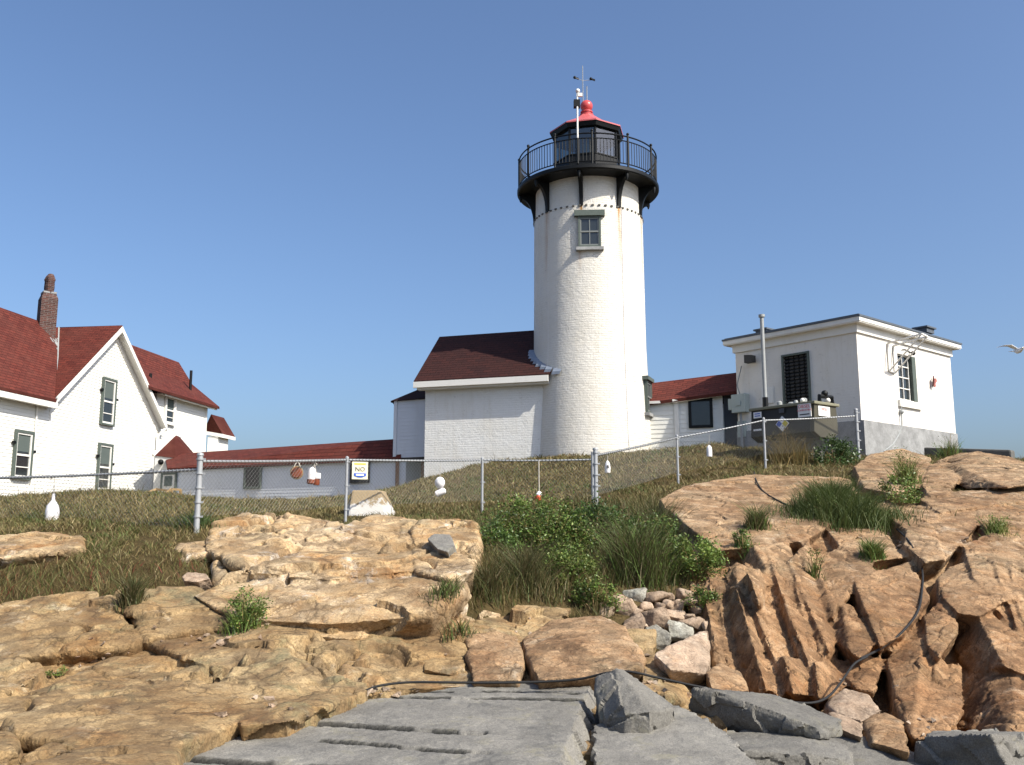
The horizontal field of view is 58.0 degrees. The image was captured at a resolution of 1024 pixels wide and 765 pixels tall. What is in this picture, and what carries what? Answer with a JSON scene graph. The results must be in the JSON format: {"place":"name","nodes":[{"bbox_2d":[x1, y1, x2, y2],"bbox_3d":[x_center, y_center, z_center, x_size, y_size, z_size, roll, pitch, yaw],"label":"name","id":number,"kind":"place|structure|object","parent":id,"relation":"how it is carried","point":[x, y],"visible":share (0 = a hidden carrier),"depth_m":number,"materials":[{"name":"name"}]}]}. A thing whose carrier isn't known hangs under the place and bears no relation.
{"place":"outdoors","nodes":[
{"label":"outdoors","id":0,"kind":"place"},
{"bbox_2d":[0,512,500,640],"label":"bedrock hump","id":1,"kind":"object","parent":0,"point":[354,580],"visible":0.57,"depth_m":12.36,"materials":[{"name":"beige stone"}]},
{"bbox_2d":[428,534,456,556],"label":"boulder","id":2,"kind":"object","parent":1,"relation":"on","point":[442,544],"visible":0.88,"depth_m":13.07,"materials":[{"name":"grey stone"}]},
{"bbox_2d":[0,586,726,764],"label":"bedrock","id":3,"kind":"structure","parent":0,"point":[157,702],"depth_m":9.32,"materials":[{"name":"stone"}]},
{"bbox_2d":[45,665,67,678],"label":"weed","id":4,"kind":"object","parent":3,"relation":"on","point":[59,674],"visible":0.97,"depth_m":9.42,"materials":[{"name":"green plant"}]},
{"bbox_2d":[107,568,159,614],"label":"grass tuft","id":5,"kind":"object","parent":3,"relation":"on","point":[131,594],"visible":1,"depth_m":11.14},
{"bbox_2d":[217,582,273,636],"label":"weed","id":6,"kind":"object","parent":3,"relation":"on","point":[247,619],"visible":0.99,"depth_m":10.51,"materials":[{"name":"green plant"}]},
{"bbox_2d":[183,683,595,764],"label":"granite block","id":7,"kind":"structure","parent":3,"relation":"on","point":[522,724],"depth_m":7.50,"materials":[{"name":"stone"}]},
{"bbox_2d":[423,656,465,675],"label":"boulder","id":8,"kind":"object","parent":3,"relation":"on","point":[449,666],"visible":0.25,"depth_m":10.07,"materials":[{"name":"stone"}]},
{"bbox_2d":[417,572,479,642],"bbox_3d":[-0.720,2.694,11.153,0.809,0.835,0.883,-2,-9,12],"label":"grass tuft","id":9,"kind":"object","parent":3,"relation":"on","point":[444,589],"visible":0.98,"depth_m":11.13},
{"bbox_2d":[464,631,525,686],"bbox_3d":[-0.215,3.452,10.630,0.736,1.014,2.446,0,-9,0],"label":"boulder","id":10,"kind":"object","parent":3,"relation":"on","point":[494,656],"visible":0.48,"depth_m":10.18,"materials":[{"name":"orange stone"}]},
{"bbox_2d":[522,616,646,690],"bbox_3d":[0.799,3.483,11.025,1.428,1.208,3.422,0,-9,0],"label":"boulder","id":11,"kind":"object","parent":3,"relation":"on","point":[569,648],"visible":0.44,"depth_m":10.32,"materials":[{"name":"orange stone"}]},
{"bbox_2d":[590,705,755,764],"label":"granite block","id":12,"kind":"structure","parent":3,"relation":"on","point":[686,737],"depth_m":7.52,"materials":[{"name":"stone"}]},
{"bbox_2d":[706,663,748,691],"bbox_3d":[2.399,3.411,10.208,0.468,0.551,1.310,-2,-9,15],"label":"boulder","id":13,"kind":"object","parent":3,"relation":"on","point":[720,676],"visible":0.48,"depth_m":9.94,"materials":[{"name":"beige stone"}]},
{"bbox_2d":[0,439,1023,764],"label":"hillside","id":14,"kind":"structure","parent":0,"point":[172,579],"depth_m":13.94,"materials":[{"name":"green plant"}]},
{"bbox_2d":[0,274,235,495],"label":"keepers house","id":15,"kind":"structure","parent":14,"relation":"on","point":[91,399],"depth_m":37.20,"materials":[{"name":"white paint"}]},
{"bbox_2d":[11,429,35,479],"bbox_3d":[-17.228,2.558,32.568,0.120,1.720,1.250,-1,-9,7],"label":"window","id":16,"kind":"structure","parent":15,"relation":"in","point":[23,446],"depth_m":32.58,"materials":[{"name":"grey paint"}]},
{"bbox_2d":[95,442,114,489],"bbox_3d":[-16.562,3.454,37.567,0.120,1.950,1.250,-1,-9,7],"label":"window","id":17,"kind":"structure","parent":15,"relation":"in","point":[104,456],"depth_m":37.61,"materials":[{"name":"grey paint"}]},
{"bbox_2d":[99,376,118,426],"bbox_3d":[-16.566,0.795,37.959,0.120,1.950,1.250,-1,-9,7],"label":"window","id":18,"kind":"structure","parent":15,"relation":"in","point":[109,399],"depth_m":37.97,"materials":[{"name":"grey paint"}]},
{"bbox_2d":[164,396,176,425],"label":"window","id":19,"kind":"structure","parent":15,"relation":"in","point":[170,403],"depth_m":43.07,"materials":[{"name":"white paint"}]},
{"bbox_2d":[149,488,181,492],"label":"wooden steps","id":20,"kind":"structure","parent":14,"relation":"on","point":[167,490],"depth_m":36.20,"materials":[{"name":"brown wood"}]},
{"bbox_2d":[148,509,225,532],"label":"grass tuft","id":21,"kind":"object","parent":14,"relation":"on","point":[204,519],"visible":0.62,"depth_m":14.56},
{"bbox_2d":[182,572,211,590],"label":"boulder","id":22,"kind":"object","parent":14,"relation":"on","point":[202,581],"visible":0.48,"depth_m":12.03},
{"bbox_2d":[152,434,420,498],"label":"covered walkway","id":23,"kind":"structure","parent":14,"relation":"on","point":[173,451],"depth_m":35.07,"materials":[{"name":"grey paint"}]},
{"bbox_2d":[160,472,177,491],"bbox_3d":[-14.021,4.237,37.692,0.912,1.131,0.070,-5,-10,29],"label":"door","id":24,"kind":"structure","parent":23,"relation":"in","point":[174,479],"depth_m":37.68,"materials":[{"name":"white paint"}]},
{"bbox_2d":[243,466,261,488],"bbox_3d":[-9.979,3.629,35.528,0.905,0.914,0.070,-5,-10,29],"label":"boarded window","id":25,"kind":"structure","parent":23,"relation":"in","point":[249,482],"depth_m":35.51,"materials":[{"name":"grey paint"}]},
{"bbox_2d":[349,462,369,482],"bbox_3d":[-5.447,3.200,33.061,0.869,0.798,0.070,-5,-10,29],"label":"boarded window","id":26,"kind":"structure","parent":23,"relation":"in","point":[354,480],"depth_m":32.97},
{"bbox_2d":[0,484,690,621],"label":"tall grass","id":27,"kind":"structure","parent":14,"relation":"on","point":[69,560],"depth_m":12.79,"materials":[{"name":"plant"}]},
{"bbox_2d":[347,490,394,515],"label":"concrete block","id":28,"kind":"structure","parent":14,"relation":"on","point":[368,507],"depth_m":18.65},
{"bbox_2d":[391,390,424,486],"bbox_3d":[-3.082,2.235,33.185,2.538,4.460,2.450,-4,-10,25],"label":"siding passage","id":29,"kind":"object","parent":14,"relation":"on","point":[409,428],"visible":0.5,"depth_m":32.28,"materials":[{"name":"grey paint"}]},
{"bbox_2d":[0,408,861,532],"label":"chain link fence","id":30,"kind":"object","parent":14,"relation":"on","point":[201,460],"visible":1,"depth_m":17.85,"materials":[{"name":"metal"}]},
{"bbox_2d":[45,477,59,519],"bbox_3d":[-7.766,2.008,15.629,0.221,0.886,0.221,0,-9,0],"label":"buoy","id":31,"kind":"object","parent":30,"relation":"hanging from","point":[50,509],"visible":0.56,"depth_m":15.53,"materials":[{"name":"white plastic"}]},
{"bbox_2d":[290,462,302,478],"bbox_3d":[-3.857,1.563,16.564,0.240,0.353,0.115,0,-9,0],"label":"buoy","id":32,"kind":"object","parent":30,"relation":"hanging from","point":[298,472],"visible":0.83,"depth_m":16.51,"materials":[{"name":"orange paint"}]},
{"bbox_2d":[307,463,316,484],"bbox_3d":[-3.639,1.621,16.754,0.159,0.455,0.159,-8,-12,41],"label":"buoy","id":33,"kind":"object","parent":30,"relation":"hanging from","point":[310,474],"visible":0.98,"depth_m":16.68,"materials":[{"name":"white plastic"}]},
{"bbox_2d":[313,462,320,484],"bbox_3d":[-3.547,1.632,16.773,0.146,0.463,0.120,0,-9,0],"label":"buoy","id":34,"kind":"object","parent":30,"relation":"hanging from","point":[317,477],"visible":1,"depth_m":16.70,"materials":[{"name":"orange paint"}]},
{"bbox_2d":[352,462,367,478],"bbox_3d":[-2.873,1.664,17.453,0.300,0.330,0.024,3,-10,-19],"label":"sign","id":35,"kind":"object","parent":30,"relation":"attached to","point":[359,470],"visible":1,"depth_m":17.45,"materials":[{"name":"white"}]},
{"bbox_2d":[435,466,444,487],"bbox_3d":[-1.493,1.905,19.139,0.210,0.581,0.210,0,-9,0],"label":"buoy","id":36,"kind":"object","parent":30,"relation":"hanging from","point":[440,482],"visible":1,"depth_m":19.04,"materials":[{"name":"white plastic"}]},
{"bbox_2d":[434,488,445,496],"bbox_3d":[-1.505,2.258,19.083,0.282,0.224,0.140,0,-9,0],"label":"buoy","id":37,"kind":"object","parent":30,"relation":"hanging from","point":[441,491],"visible":1,"depth_m":19.03,"materials":[{"name":"white plastic"}]},
{"bbox_2d":[535,460,541,501],"bbox_3d":[0.566,2.115,19.815,0.168,0.885,0.169,0,-9,0],"label":"buoy","id":38,"kind":"object","parent":30,"relation":"hanging from","point":[538,493],"visible":0.6,"depth_m":19.75,"materials":[{"name":"orange paint"}]},
{"bbox_2d":[605,456,609,472],"bbox_3d":[2.117,1.795,20.470,0.129,0.429,0.137,0,-9,0],"label":"buoy","id":39,"kind":"object","parent":30,"relation":"hanging from","point":[607,467],"visible":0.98,"depth_m":20.41,"materials":[{"name":"white plastic"}]},
{"bbox_2d":[706,445,711,456],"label":"buoy","id":40,"kind":"object","parent":30,"relation":"hanging from","point":[709,451],"visible":1,"depth_m":23.16,"materials":[{"name":"white plastic"}]},
{"bbox_2d":[413,330,560,476],"bbox_3d":[-0.004,1.234,32.367,5.640,6.179,4.454,-3,-10,18],"label":"brick annex","id":41,"kind":"object","parent":14,"relation":"on","point":[484,396],"visible":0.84,"depth_m":30.91,"materials":[{"name":"paint"}]},
{"bbox_2d":[459,555,517,614],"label":"grass tuft","id":42,"kind":"object","parent":14,"relation":"on","point":[484,576],"visible":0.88,"depth_m":12.37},
{"bbox_2d":[479,508,528,562],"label":"shrub","id":43,"kind":"object","parent":14,"relation":"on","point":[507,537],"visible":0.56,"depth_m":14.47,"materials":[{"name":"green plant"}]},
{"bbox_2d":[52,536,968,735],"bbox_3d":[2.220,2.747,11.087,13.610,2.521,5.151,5,-10,-29],"label":"rubble","id":44,"kind":"object","parent":14,"relation":"on","point":[221,642],"visible":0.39,"depth_m":9.69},
{"bbox_2d":[365,656,867,703],"bbox_3d":[1.421,3.057,9.342,5.724,0.374,0.921,2,-9,-15],"label":"rubber hose","id":45,"kind":"object","parent":44,"relation":"on","point":[596,675],"visible":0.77,"depth_m":9.20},
{"bbox_2d":[481,534,575,606],"bbox_3d":[0.239,2.598,12.975,1.527,1.101,1.861,0,-9,0],"label":"grass tuft","id":46,"kind":"object","parent":14,"relation":"on","point":[532,568],"visible":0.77,"depth_m":12.84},
{"bbox_2d":[476,478,609,556],"bbox_3d":[0.474,2.300,15.464,2.122,1.390,2.009,5,-10,-26],"label":"shrub","id":47,"kind":"object","parent":14,"relation":"on","point":[535,531],"visible":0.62,"depth_m":15.17,"materials":[{"name":"green plant"}]},
{"bbox_2d":[534,535,607,587],"bbox_3d":[0.824,2.592,13.269,1.073,0.787,0.980,0,-9,0],"label":"shrub","id":48,"kind":"object","parent":14,"relation":"on","point":[564,556],"visible":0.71,"depth_m":13.16,"materials":[{"name":"green plant"}]},
{"bbox_2d":[517,66,658,456],"bbox_3d":[2.660,-4.212,32.066,4.957,14.439,4.957,0,-9,0],"label":"lighthouse","id":49,"kind":"object","parent":14,"relation":"on","point":[587,198],"visible":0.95,"depth_m":30.25,"materials":[{"name":"brick"}]},
{"bbox_2d":[574,209,604,250],"bbox_3d":[2.544,-4.979,30.261,1.000,1.353,0.250,-1,-9,3],"label":"window frame","id":50,"kind":"structure","parent":49,"relation":"in","point":[589,221],"depth_m":30.23,"materials":[{"name":"green paint"}]},
{"bbox_2d":[642,375,653,416],"bbox_3d":[4.517,0.486,30.594,0.250,1.306,0.920,-3,-10,21],"label":"window frame","id":51,"kind":"structure","parent":49,"relation":"in","point":[648,381],"depth_m":30.32,"materials":[{"name":"grey paint"}]},
{"bbox_2d":[550,482,634,557],"bbox_3d":[1.331,2.354,15.673,1.335,1.305,1.280,-7,-12,39],"label":"shrub","id":52,"kind":"object","parent":14,"relation":"on","point":[590,511],"visible":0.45,"depth_m":15.59,"materials":[{"name":"green plant"}]},
{"bbox_2d":[568,573,626,612],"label":"shrub","id":53,"kind":"object","parent":14,"relation":"on","point":[592,585],"visible":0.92,"depth_m":12.59,"materials":[{"name":"green plant"}]},
{"bbox_2d":[599,602,614,617],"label":"wall stone","id":54,"kind":"object","parent":14,"relation":"on","point":[611,612],"visible":0.52,"depth_m":12.51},
{"bbox_2d":[609,595,633,615],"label":"wall stone","id":55,"kind":"object","parent":14,"relation":"on","point":[627,604],"visible":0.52,"depth_m":12.57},
{"bbox_2d":[608,504,641,538],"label":"shrub","id":56,"kind":"object","parent":14,"relation":"on","point":[631,522],"visible":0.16,"depth_m":16.01,"materials":[{"name":"green plant"}]},
{"bbox_2d":[594,668,674,732],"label":"granite block","id":57,"kind":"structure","parent":14,"relation":"on","point":[626,702],"depth_m":8.20,"materials":[{"name":"stone"}]},
{"bbox_2d":[623,613,645,628],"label":"wall stone","id":58,"kind":"object","parent":14,"relation":"on","point":[637,620],"visible":0.44,"depth_m":12.15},
{"bbox_2d":[623,587,646,601],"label":"wall stone","id":59,"kind":"object","parent":14,"relation":"on","point":[638,594],"visible":0.68,"depth_m":13.08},
{"bbox_2d":[630,607,643,616],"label":"wall stone","id":60,"kind":"object","parent":14,"relation":"on","point":[636,611],"visible":0.43,"depth_m":12.55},
{"bbox_2d":[569,503,707,592],"bbox_3d":[1.864,2.519,14.057,2.266,1.534,2.897,0,-9,0],"label":"grass tuft","id":61,"kind":"object","parent":14,"relation":"on","point":[626,554],"visible":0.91,"depth_m":13.66,"materials":[{"name":"plant"}]},
{"bbox_2d":[639,601,653,610],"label":"wall stone","id":62,"kind":"object","parent":14,"relation":"on","point":[645,606],"visible":0.8,"depth_m":12.79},
{"bbox_2d":[642,607,669,628],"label":"wall stone","id":63,"kind":"object","parent":14,"relation":"on","point":[659,616],"visible":0.66,"depth_m":12.39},
{"bbox_2d":[645,591,670,602],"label":"wall stone","id":64,"kind":"object","parent":14,"relation":"on","point":[656,596],"visible":0.95,"depth_m":13.01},
{"bbox_2d":[646,624,670,649],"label":"wall stone","id":65,"kind":"object","parent":14,"relation":"on","point":[663,639],"visible":0.46,"depth_m":11.87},
{"bbox_2d":[654,602,665,607],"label":"wall stone","id":66,"kind":"object","parent":14,"relation":"on","point":[658,604],"visible":0.59,"depth_m":12.81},
{"bbox_2d":[618,487,703,538],"bbox_3d":[2.642,2.494,16.935,1.831,1.196,2.253,0,-9,0],"label":"grass tuft","id":67,"kind":"object","parent":14,"relation":"on","point":[657,511],"visible":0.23,"depth_m":16.71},
{"bbox_2d":[638,503,686,565],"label":"shrub","id":68,"kind":"object","parent":14,"relation":"on","point":[665,528],"visible":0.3,"depth_m":14.84,"materials":[{"name":"green plant"}]},
{"bbox_2d":[664,623,668,630],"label":"wall stone","id":69,"kind":"object","parent":14,"relation":"on","point":[666,627],"visible":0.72,"depth_m":12.21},
{"bbox_2d":[662,599,673,609],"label":"wall stone","id":70,"kind":"object","parent":14,"relation":"on","point":[669,604],"visible":0.69,"depth_m":12.79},
{"bbox_2d":[668,593,674,599],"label":"wall stone","id":71,"kind":"object","parent":14,"relation":"on","point":[672,597],"visible":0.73,"depth_m":13.07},
{"bbox_2d":[667,609,685,621],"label":"wall stone","id":72,"kind":"object","parent":14,"relation":"on","point":[676,615],"visible":0.5,"depth_m":12.55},
{"bbox_2d":[673,599,684,609],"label":"wall stone","id":73,"kind":"object","parent":14,"relation":"on","point":[678,605],"visible":0.71,"depth_m":12.85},
{"bbox_2d":[667,620,693,640],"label":"wall stone","id":74,"kind":"object","parent":14,"relation":"on","point":[679,631],"visible":0.92,"depth_m":12.12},
{"bbox_2d":[654,631,710,687],"bbox_3d":[2.018,3.320,10.805,0.613,0.706,2.339,-2,-9,14],"label":"boulder","id":75,"kind":"object","parent":14,"relation":"on","point":[687,660],"visible":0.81,"depth_m":10.21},
{"bbox_2d":[675,588,692,600],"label":"wall stone","id":76,"kind":"object","parent":14,"relation":"on","point":[681,594],"visible":0.69,"depth_m":13.16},
{"bbox_2d":[650,373,737,448],"bbox_3d":[6.436,1.518,31.012,4.260,3.590,2.439,-4,-10,22],"label":"covered passage","id":77,"kind":"object","parent":14,"relation":"on","point":[684,407],"visible":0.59,"depth_m":30.26,"materials":[{"name":"white paint"}]},
{"bbox_2d":[688,398,712,427],"bbox_3d":[6.148,1.002,30.105,0.781,0.957,0.070,-3,-10,18],"label":"window","id":78,"kind":"structure","parent":77,"relation":"in","point":[700,412],"depth_m":30.09,"materials":[{"name":"black glass"}]},
{"bbox_2d":[663,532,729,583],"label":"shrub","id":79,"kind":"object","parent":14,"relation":"on","point":[709,556],"visible":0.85,"depth_m":13.76,"materials":[{"name":"green plant"}]},
{"bbox_2d":[726,730,853,764],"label":"granite block","id":80,"kind":"structure","parent":14,"relation":"on","point":[762,748],"depth_m":7.71,"materials":[{"name":"stone"}]},
{"bbox_2d":[688,687,842,739],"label":"granite block","id":81,"kind":"structure","parent":80,"relation":"on","point":[736,711],"depth_m":8.54,"materials":[{"name":"stone"}]},
{"bbox_2d":[749,314,838,460],"bbox_3d":[7.726,0.396,25.407,1.170,4.836,2.146,7,-11,-37],"label":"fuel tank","id":82,"kind":"object","parent":14,"relation":"on","point":[803,408],"visible":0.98,"depth_m":24.77,"materials":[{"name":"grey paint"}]},
{"bbox_2d":[751,423,849,465],"bbox_3d":[7.280,1.648,24.334,2.115,1.259,2.339,3,-10,-21],"label":"weed clump","id":83,"kind":"object","parent":14,"relation":"on","point":[785,456],"visible":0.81,"depth_m":24.10,"materials":[{"name":"green plant"}]},
{"bbox_2d":[808,433,863,466],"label":"bush","id":84,"kind":"object","parent":14,"relation":"on","point":[843,452],"visible":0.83,"depth_m":23.84,"materials":[{"name":"green plant"}]},
{"bbox_2d":[722,313,961,455],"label":"utility building","id":85,"kind":"structure","parent":14,"relation":"on","point":[878,374],"depth_m":27.84,"materials":[{"name":"paint"}]},
{"bbox_2d":[897,354,922,409],"bbox_3d":[12.082,-0.021,28.240,1.402,1.641,0.200,8,-12,-40],"label":"window","id":86,"kind":"structure","parent":85,"relation":"in","point":[907,373],"depth_m":28.37,"materials":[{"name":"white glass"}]},
{"bbox_2d":[932,376,936,387],"bbox_3d":[13.325,-0.022,29.159,0.243,0.389,0.085,8,-12,-40],"label":"butterfly ornament","id":87,"kind":"object","parent":85,"relation":"attached to","point":[934,381],"visible":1,"depth_m":29.15,"materials":[{"name":"red paint"}]},
{"bbox_2d":[833,735,922,764],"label":"granite block","id":88,"kind":"structure","parent":14,"relation":"on","point":[863,753],"depth_m":8.63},
{"bbox_2d":[930,430,966,458],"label":"weed","id":89,"kind":"object","parent":14,"relation":"on","point":[950,450],"visible":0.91,"depth_m":24.91,"materials":[{"name":"green plant"}]},
{"bbox_2d":[924,447,1014,457],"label":"concrete parapet","id":90,"kind":"structure","parent":14,"relation":"on","point":[1009,453],"depth_m":25.11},
{"bbox_2d":[0,0,1023,458],"label":"sky","id":91,"kind":"structure","parent":0,"point":[289,205],"materials":[{"name":"blue"}]},
{"bbox_2d":[658,448,1023,751],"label":"bedrock crag","id":92,"kind":"structure","parent":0,"point":[782,623],"depth_m":12.40,"materials":[{"name":"orange stone"}]},
{"bbox_2d":[684,614,694,618],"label":"wall stone","id":93,"kind":"object","parent":92,"relation":"on","point":[686,616],"visible":0.62,"depth_m":12.50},
{"bbox_2d":[684,598,697,605],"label":"wall stone","id":94,"kind":"object","parent":92,"relation":"on","point":[695,604],"visible":0.56,"depth_m":12.90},
{"bbox_2d":[678,617,704,631],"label":"wall stone","id":95,"kind":"object","parent":92,"relation":"on","point":[695,623],"visible":0.75,"depth_m":12.24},
{"bbox_2d":[701,621,707,630],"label":"wall stone","id":96,"kind":"object","parent":95,"relation":"on","point":[704,624],"visible":0.84,"depth_m":12.16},
{"bbox_2d":[691,606,702,614],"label":"wall stone","id":97,"kind":"object","parent":92,"relation":"on","point":[696,610],"visible":0.94,"depth_m":12.66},
{"bbox_2d":[680,582,723,615],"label":"shrub","id":98,"kind":"object","parent":92,"relation":"on","point":[707,595],"visible":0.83,"depth_m":12.66,"materials":[{"name":"green plant"}]},
{"bbox_2d":[730,526,759,563],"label":"weed","id":99,"kind":"object","parent":92,"relation":"on","point":[745,544],"visible":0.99,"depth_m":14.22,"materials":[{"name":"green plant"}]},
{"bbox_2d":[735,500,777,530],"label":"grass tuft","id":100,"kind":"object","parent":92,"relation":"on","point":[755,521],"visible":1,"depth_m":15.22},
{"bbox_2d":[799,548,827,579],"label":"weed","id":101,"kind":"object","parent":92,"relation":"on","point":[814,569],"visible":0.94,"depth_m":13.25,"materials":[{"name":"green plant"}]},
{"bbox_2d":[754,466,923,657],"bbox_3d":[5.826,2.688,17.211,1.812,3.126,12.795,-1,-9,8],"label":"rubber hose","id":102,"kind":"object","parent":92,"relation":"on","point":[914,616],"visible":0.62,"depth_m":12.27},
{"bbox_2d":[828,712,862,741],"bbox_3d":[3.480,3.639,9.585,0.470,0.407,1.269,0,-9,0],"label":"boulder","id":103,"kind":"object","parent":92,"relation":"on","point":[852,728],"visible":0.37,"depth_m":9.30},
{"bbox_2d":[823,688,880,721],"bbox_3d":[3.689,3.615,10.064,0.601,0.474,1.300,0,-9,0],"label":"boulder","id":104,"kind":"object","parent":103,"relation":"on","point":[858,706],"visible":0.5,"depth_m":9.85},
{"bbox_2d":[752,472,957,538],"bbox_3d":[5.816,2.170,16.426,3.026,1.321,2.925,7,-11,-36],"label":"grass mound","id":105,"kind":"object","parent":92,"relation":"on","point":[846,507],"depth_m":15.85,"materials":[{"name":"green plant"}]},
{"bbox_2d":[855,535,891,569],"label":"grass tuft","id":106,"kind":"object","parent":92,"relation":"on","point":[872,551],"visible":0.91,"depth_m":13.91,"materials":[{"name":"green plant"}]},
{"bbox_2d":[862,713,908,760],"bbox_3d":[3.721,3.614,9.287,0.467,0.438,1.664,-3,-10,18],"label":"boulder","id":107,"kind":"object","parent":92,"relation":"on","point":[884,732],"visible":0.73,"depth_m":8.97,"materials":[{"name":"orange stone"}]},
{"bbox_2d":[874,471,924,504],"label":"plant","id":108,"kind":"object","parent":92,"relation":"on","point":[910,495],"visible":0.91,"depth_m":17.59,"materials":[{"name":"green plant"}]},
{"bbox_2d":[880,444,932,485],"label":"weed","id":109,"kind":"object","parent":92,"relation":"on","point":[904,468],"visible":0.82,"depth_m":19.31,"materials":[{"name":"green plant"}]},
{"bbox_2d":[914,728,1023,764],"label":"granite block","id":110,"kind":"structure","parent":92,"relation":"on","point":[995,746],"depth_m":8.12,"materials":[{"name":"stone"}]},
{"bbox_2d":[974,512,1020,538],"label":"weed","id":111,"kind":"object","parent":92,"relation":"on","point":[1000,528],"visible":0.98,"depth_m":14.88,"materials":[{"name":"green plant"}]},
{"bbox_2d":[996,345,1023,353],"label":"gull","id":112,"kind":"object","parent":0,"point":[1016,350],"visible":1,"depth_m":30.52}
]}

